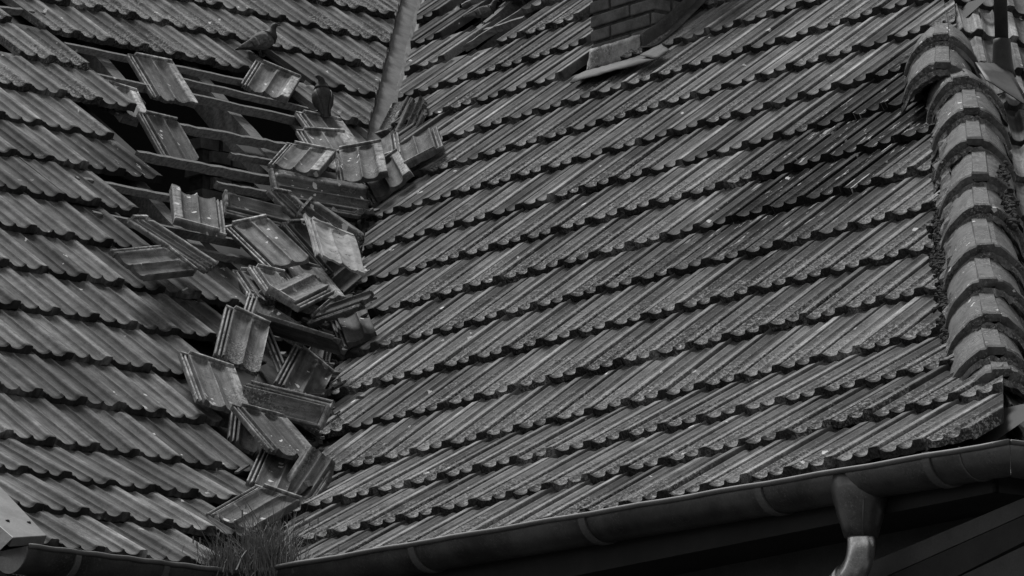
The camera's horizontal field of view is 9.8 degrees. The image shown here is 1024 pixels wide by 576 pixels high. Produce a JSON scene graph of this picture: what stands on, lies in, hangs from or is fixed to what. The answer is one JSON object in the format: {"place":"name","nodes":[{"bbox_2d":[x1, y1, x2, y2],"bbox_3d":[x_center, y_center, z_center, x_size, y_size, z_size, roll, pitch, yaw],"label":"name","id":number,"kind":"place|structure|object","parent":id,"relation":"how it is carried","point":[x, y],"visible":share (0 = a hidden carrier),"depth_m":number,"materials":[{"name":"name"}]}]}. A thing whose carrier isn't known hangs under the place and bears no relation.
{"place":"outdoors","nodes":[
{"label":"outdoors","id":0,"kind":"place"},
{"label":"ground","id":1,"kind":"structure","parent":0,"visible":0},
{"bbox_2d":[0,0,1023,575],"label":"tiled house","id":2,"kind":"structure","parent":1,"relation":"on","point":[622,252],"depth_m":22.88,"materials":[{"name":"tile"}]},
{"bbox_2d":[0,487,45,549],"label":"verge cover","id":3,"kind":"object","parent":2,"relation":"on","point":[19,526],"visible":1,"depth_m":20.30,"materials":[{"name":"metal"}]},
{"bbox_2d":[99,79,145,120],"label":"loose tile","id":4,"kind":"object","parent":2,"relation":"on","point":[132,93],"visible":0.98,"depth_m":26.27,"materials":[{"name":"ceramic"}]},
{"bbox_2d":[0,543,253,575],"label":"roof gutter","id":5,"kind":"object","parent":2,"relation":"attached to","point":[29,559],"visible":1,"depth_m":20.37,"materials":[{"name":"metal"}]},
{"bbox_2d":[149,512,268,575],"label":"grass tuft","id":6,"kind":"object","parent":5,"relation":"in","point":[221,561],"visible":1,"depth_m":20.82,"materials":[{"name":"grey plant"}]},
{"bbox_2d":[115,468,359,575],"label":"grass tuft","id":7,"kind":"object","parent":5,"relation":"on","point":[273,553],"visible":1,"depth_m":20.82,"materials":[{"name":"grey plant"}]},
{"bbox_2d":[108,245,197,281],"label":"loose tile","id":8,"kind":"object","parent":2,"relation":"on","point":[151,263],"visible":1,"depth_m":23.80,"materials":[{"name":"ceramic"}]},
{"bbox_2d":[125,215,216,273],"bbox_3d":[-1.376,-0.175,24.128,0.345,0.300,0.226,-2,-12,6],"label":"loose tile","id":9,"kind":"object","parent":8,"relation":"on","point":[147,226],"visible":1,"depth_m":24.10,"materials":[{"name":"ceramic"}]},
{"bbox_2d":[126,52,197,108],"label":"loose tile","id":10,"kind":"object","parent":2,"relation":"hanging from","point":[157,72],"visible":1,"depth_m":26.65,"materials":[{"name":"ceramic"}]},
{"bbox_2d":[136,110,198,164],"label":"loose tile","id":11,"kind":"object","parent":2,"relation":"on","point":[166,134],"visible":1,"depth_m":25.91,"materials":[{"name":"ceramic"}]},
{"bbox_2d":[169,184,226,238],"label":"loose tile","id":12,"kind":"object","parent":2,"relation":"on","point":[196,213],"visible":1,"depth_m":24.72,"materials":[{"name":"ceramic"}]},
{"bbox_2d":[178,350,248,413],"bbox_3d":[-1.144,0.367,22.949,0.226,0.316,0.409,2,-12,-13],"label":"loose tile","id":13,"kind":"object","parent":2,"relation":"on","point":[214,383],"visible":1,"depth_m":22.95,"materials":[{"name":"tile"}]},
{"bbox_2d":[185,137,269,270],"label":"brick pier","id":14,"kind":"structure","parent":2,"relation":"on","point":[212,151],"depth_m":26.97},
{"bbox_2d":[213,305,270,376],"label":"loose tile","id":15,"kind":"object","parent":2,"relation":"on","point":[241,338],"visible":1,"depth_m":23.42,"materials":[{"name":"tile"}]},
{"bbox_2d":[227,411,256,455],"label":"loose tile","id":16,"kind":"object","parent":2,"relation":"on","point":[240,437],"visible":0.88,"depth_m":22.66,"materials":[{"name":"grey tile"}]},
{"bbox_2d":[206,483,301,530],"bbox_3d":[-0.938,0.799,21.720,0.188,0.242,0.443,-6,-13,23],"label":"loose tile","id":17,"kind":"object","parent":2,"relation":"on","point":[268,494],"visible":0.86,"depth_m":21.74,"materials":[{"name":"ceramic"}]},
{"bbox_2d":[235,23,279,57],"bbox_3d":[-1.180,-1.155,27.725,0.212,0.168,0.110,-1,-12,0],"label":"pigeon","id":18,"kind":"object","parent":2,"relation":"on","point":[262,40],"visible":1,"depth_m":27.69,"materials":[{"name":"grey"}]},
{"bbox_2d":[244,290,291,340],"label":"loose tile","id":19,"kind":"object","parent":2,"relation":"on","point":[250,305],"visible":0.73,"depth_m":24.22,"materials":[{"name":"tile"}]},
{"bbox_2d":[232,267,280,304],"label":"loose tile","id":20,"kind":"object","parent":19,"relation":"on","point":[242,273],"visible":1,"depth_m":24.41,"materials":[{"name":"ceramic"}]},
{"bbox_2d":[225,214,308,268],"bbox_3d":[-1.020,-0.188,24.825,0.187,0.326,0.417,6,-14,-31],"label":"loose tile","id":21,"kind":"object","parent":20,"relation":"on","point":[263,239],"visible":0.99,"depth_m":24.82,"materials":[{"name":"ceramic"}]},
{"bbox_2d":[230,402,310,460],"bbox_3d":[-0.892,0.555,22.564,0.228,0.298,0.407,4,-13,-24],"label":"loose tile","id":22,"kind":"object","parent":2,"relation":"on","point":[276,433],"visible":1,"depth_m":22.57,"materials":[{"name":"tile"}]},
{"bbox_2d":[242,380,334,429],"bbox_3d":[-0.868,0.447,22.825,0.391,0.228,0.077,-6,-13,22],"label":"loose tile","id":23,"kind":"object","parent":22,"relation":"on","point":[303,409],"visible":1,"depth_m":22.82,"materials":[{"name":"tile"}]},
{"bbox_2d":[240,60,300,103],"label":"loose tile","id":24,"kind":"object","parent":2,"relation":"on","point":[265,78],"visible":1,"depth_m":27.39,"materials":[{"name":"ceramic"}]},
{"bbox_2d":[245,447,295,490],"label":"loose tile","id":25,"kind":"object","parent":2,"relation":"on","point":[270,469],"visible":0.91,"depth_m":22.32,"materials":[{"name":"ceramic"}]},
{"bbox_2d":[265,187,302,218],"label":"loose tile","id":26,"kind":"object","parent":2,"relation":"on","point":[290,202],"visible":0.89,"depth_m":25.50,"materials":[{"name":"ceramic"}]},
{"bbox_2d":[267,308,306,345],"bbox_3d":[-0.889,0.160,24.062,0.206,0.192,0.162,-1,-12,0],"label":"tile fragment","id":27,"kind":"object","parent":2,"relation":"on","point":[276,313],"visible":0.16,"depth_m":24.10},
{"bbox_2d":[266,272,334,311],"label":"loose tile","id":28,"kind":"object","parent":2,"relation":"on","point":[302,291],"visible":1,"depth_m":24.33,"materials":[{"name":"tile"}]},
{"bbox_2d":[247,263,286,303],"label":"loose tile","id":29,"kind":"object","parent":28,"relation":"on","point":[264,277],"visible":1,"depth_m":24.50,"materials":[{"name":"ceramic"}]},
{"bbox_2d":[273,343,333,394],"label":"loose tile","id":30,"kind":"object","parent":2,"relation":"on","point":[305,369],"visible":0.88,"depth_m":23.55,"materials":[{"name":"tile"}]},
{"bbox_2d":[255,311,347,355],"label":"loose tile","id":31,"kind":"object","parent":30,"relation":"on","point":[304,335],"visible":1,"depth_m":23.63,"materials":[{"name":"tile"}]},
{"bbox_2d":[296,480,312,494],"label":"tile fragment","id":32,"kind":"object","parent":2,"relation":"on","point":[306,486],"visible":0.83,"depth_m":22.20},
{"bbox_2d":[279,218,332,274],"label":"loose tile","id":33,"kind":"object","parent":2,"relation":"on","point":[296,231],"visible":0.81,"depth_m":25.14,"materials":[{"name":"ceramic"}]},
{"bbox_2d":[222,189,289,229],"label":"loose tile","id":34,"kind":"object","parent":33,"relation":"on","point":[235,206],"visible":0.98,"depth_m":25.23,"materials":[{"name":"ceramic"}]},
{"bbox_2d":[292,304,319,313],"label":"tile fragment","id":35,"kind":"object","parent":2,"relation":"on","point":[311,309],"visible":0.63,"depth_m":24.42,"materials":[{"name":"grey tile"}]},
{"bbox_2d":[292,423,321,437],"bbox_3d":[-0.814,0.535,23.126,0.159,0.126,0.159,-1,-12,0],"label":"tile fragment","id":36,"kind":"object","parent":2,"relation":"on","point":[314,432],"visible":0.58,"depth_m":23.05,"materials":[{"name":"grey tile"}]},
{"bbox_2d":[234,182,382,546],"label":"tile shards","id":37,"kind":"object","parent":2,"relation":"on","point":[323,327],"visible":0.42,"depth_m":23.84,"materials":[{"name":"tile"}]},
{"bbox_2d":[266,325,284,372],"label":"loose tile","id":38,"kind":"object","parent":37,"relation":"on","point":[275,353],"visible":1,"depth_m":23.57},
{"bbox_2d":[307,290,373,327],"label":"loose tile","id":39,"kind":"object","parent":37,"relation":"on","point":[328,310],"visible":1,"depth_m":24.14,"materials":[{"name":"tile"}]},
{"bbox_2d":[286,446,335,500],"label":"loose tile","id":40,"kind":"object","parent":2,"relation":"on","point":[314,465],"visible":0.81,"depth_m":22.25,"materials":[{"name":"ceramic"}]},
{"bbox_2d":[284,262,345,301],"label":"loose tile","id":41,"kind":"object","parent":2,"relation":"on","point":[318,271],"visible":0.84,"depth_m":24.77,"materials":[{"name":"ceramic"}]},
{"bbox_2d":[268,168,369,218],"bbox_3d":[-0.835,-0.407,25.956,0.458,0.233,0.168,3,-12,-20],"label":"loose tile","id":42,"kind":"object","parent":2,"relation":"on","point":[345,198],"visible":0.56,"depth_m":25.97,"materials":[{"name":"ceramic"}]},
{"bbox_2d":[267,141,336,177],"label":"loose tile","id":43,"kind":"object","parent":42,"relation":"on","point":[306,159],"visible":1,"depth_m":26.20,"materials":[{"name":"ceramic"}]},
{"bbox_2d":[306,346,331,361],"bbox_3d":[-0.781,0.260,24.061,0.106,0.160,0.221,-2,-12,7],"label":"tile fragment","id":44,"kind":"object","parent":2,"relation":"on","point":[324,355],"visible":0.3,"depth_m":24.05,"materials":[{"name":"grey tile"}]},
{"bbox_2d":[308,389,330,397],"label":"tile fragment","id":45,"kind":"object","parent":2,"relation":"on","point":[326,392],"visible":0.27,"depth_m":23.47,"materials":[{"name":"grey tile"}]},
{"bbox_2d":[315,275,325,305],"bbox_3d":[-0.785,0.027,24.678,0.110,0.183,0.186,-3,-12,8],"label":"tile fragment","id":46,"kind":"object","parent":2,"relation":"on","point":[320,303],"visible":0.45,"depth_m":24.63,"materials":[{"name":"grey tile"}]},
{"bbox_2d":[270,206,374,530],"bbox_3d":[-0.767,0.283,24.142,0.396,2.217,4.143,-1,-12,2],"label":"rubble","id":47,"kind":"object","parent":2,"relation":"on","point":[316,443],"visible":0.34,"depth_m":24.10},
{"bbox_2d":[294,109,358,143],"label":"loose tile","id":48,"kind":"object","parent":2,"relation":"on","point":[307,118],"visible":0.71,"depth_m":27.11,"materials":[{"name":"ceramic"}]},
{"bbox_2d":[312,75,333,117],"bbox_3d":[-0.859,-0.866,27.209,0.100,0.219,0.135,9,-15,-38],"label":"pigeon","id":49,"kind":"object","parent":48,"relation":"on","point":[322,98],"visible":1,"depth_m":27.17,"materials":[{"name":"grey"}]},
{"bbox_2d":[294,196,364,258],"bbox_3d":[-0.778,-0.256,25.411,0.315,0.310,0.203,1,-12,-8],"label":"loose tile","id":50,"kind":"object","parent":2,"relation":"on","point":[311,207],"visible":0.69,"depth_m":25.47,"materials":[{"name":"ceramic"}]},
{"bbox_2d":[317,355,341,380],"bbox_3d":[-0.758,0.321,23.789,0.180,0.133,0.158,10,-16,-42],"label":"tile fragment","id":51,"kind":"object","parent":2,"relation":"on","point":[335,373],"visible":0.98,"depth_m":23.76,"materials":[{"name":"grey tile"}]},
{"bbox_2d":[303,213,364,277],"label":"loose tile","id":52,"kind":"object","parent":2,"relation":"on","point":[332,243],"visible":1,"depth_m":24.96,"materials":[{"name":"grey tile"}]},
{"bbox_2d":[321,260,371,294],"bbox_3d":[-0.711,-0.066,25.085,0.128,0.264,0.261,-11,-15,39],"label":"tile fragment","id":53,"kind":"object","parent":2,"relation":"on","point":[343,279],"visible":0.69,"depth_m":25.06,"materials":[{"name":"grey tile"}]},
{"bbox_2d":[330,307,376,349],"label":"loose tile","id":54,"kind":"object","parent":2,"relation":"on","point":[353,329],"visible":0.76,"depth_m":24.16,"materials":[{"name":"tile"}]},
{"bbox_2d":[340,208,374,221],"bbox_3d":[-0.710,-0.310,26.003,0.221,0.070,0.130,-6,-13,23],"label":"tile fragment","id":55,"kind":"object","parent":2,"relation":"on","point":[363,211],"visible":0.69,"depth_m":25.95,"materials":[{"name":"grey tile"}]},
{"bbox_2d":[334,139,388,183],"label":"loose tile","id":56,"kind":"object","parent":2,"relation":"on","point":[362,162],"visible":0.99,"depth_m":26.37,"materials":[{"name":"ceramic"}]},
{"bbox_2d":[295,126,352,172],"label":"loose tile","id":57,"kind":"object","parent":56,"relation":"on","point":[335,138],"visible":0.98,"depth_m":26.70,"materials":[{"name":"ceramic"}]},
{"bbox_2d":[366,190,382,206],"bbox_3d":[-0.646,-0.401,26.296,0.260,0.145,0.164,-12,-16,43],"label":"tile fragment","id":58,"kind":"object","parent":2,"relation":"on","point":[368,195],"visible":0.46,"depth_m":26.31,"materials":[{"name":"grey tile"}]},
{"bbox_2d":[361,148,413,206],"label":"loose tile","id":59,"kind":"object","parent":2,"relation":"on","point":[400,174],"visible":0.63,"depth_m":26.32,"materials":[{"name":"ceramic"}]},
{"bbox_2d":[398,126,444,167],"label":"loose tile","id":60,"kind":"object","parent":59,"relation":"on","point":[426,145],"visible":1,"depth_m":26.51,"materials":[{"name":"ceramic"}]},
{"bbox_2d":[381,132,400,155],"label":"loose tile","id":61,"kind":"object","parent":2,"relation":"on","point":[390,143],"visible":0.53,"depth_m":27.00,"materials":[{"name":"grey tile"}]},
{"bbox_2d":[374,96,414,137],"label":"loose tile","id":62,"kind":"object","parent":2,"relation":"on","point":[395,112],"visible":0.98,"depth_m":27.66,"materials":[{"name":"ceramic"}]},
{"bbox_2d":[395,97,427,131],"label":"loose tile","id":63,"kind":"object","parent":2,"relation":"on","point":[412,110],"visible":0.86,"depth_m":27.46,"materials":[{"name":"ceramic"}]},
{"bbox_2d":[463,0,499,23],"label":"pigeon","id":64,"kind":"object","parent":2,"relation":"on","point":[481,12],"visible":1,"depth_m":28.65,"materials":[{"name":"grey"}]},
{"bbox_2d":[503,0,525,6],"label":"pigeon","id":65,"kind":"object","parent":2,"relation":"on","point":[516,0],"visible":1,"depth_m":28.53,"materials":[{"name":"grey"}]},
{"bbox_2d":[274,439,1010,575],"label":"roof gutter","id":66,"kind":"object","parent":2,"relation":"attached to","point":[948,468],"visible":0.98,"depth_m":19.22,"materials":[{"name":"metal"}]},
{"bbox_2d":[830,473,887,575],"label":"downpipe","id":67,"kind":"object","parent":2,"relation":"attached to","point":[860,513],"visible":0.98,"depth_m":18.55,"materials":[{"name":"metal"}]},
{"bbox_2d":[868,498,1023,575],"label":"bargeboard","id":68,"kind":"object","parent":2,"relation":"attached to","point":[991,543],"visible":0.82,"depth_m":18.40,"materials":[{"name":"paint"}]},
{"bbox_2d":[925,160,1019,344],"bbox_3d":[1.605,-0.086,20.642,0.336,1.302,2.410,-1,-12,3],"label":"moss","id":69,"kind":"object","parent":2,"relation":"on","point":[937,259],"visible":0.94,"depth_m":20.76,"materials":[{"name":"grey plant"}]},
{"bbox_2d":[975,0,1023,103],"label":"vent pipe","id":70,"kind":"object","parent":2,"relation":"on","point":[999,72],"visible":1,"depth_m":23.02,"materials":[{"name":"grey metal"}]},
{"bbox_2d":[1010,439,1023,478],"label":"roof gutter","id":71,"kind":"object","parent":2,"relation":"attached to","point":[1017,456],"visible":1,"depth_m":18.04,"materials":[{"name":"metal"}]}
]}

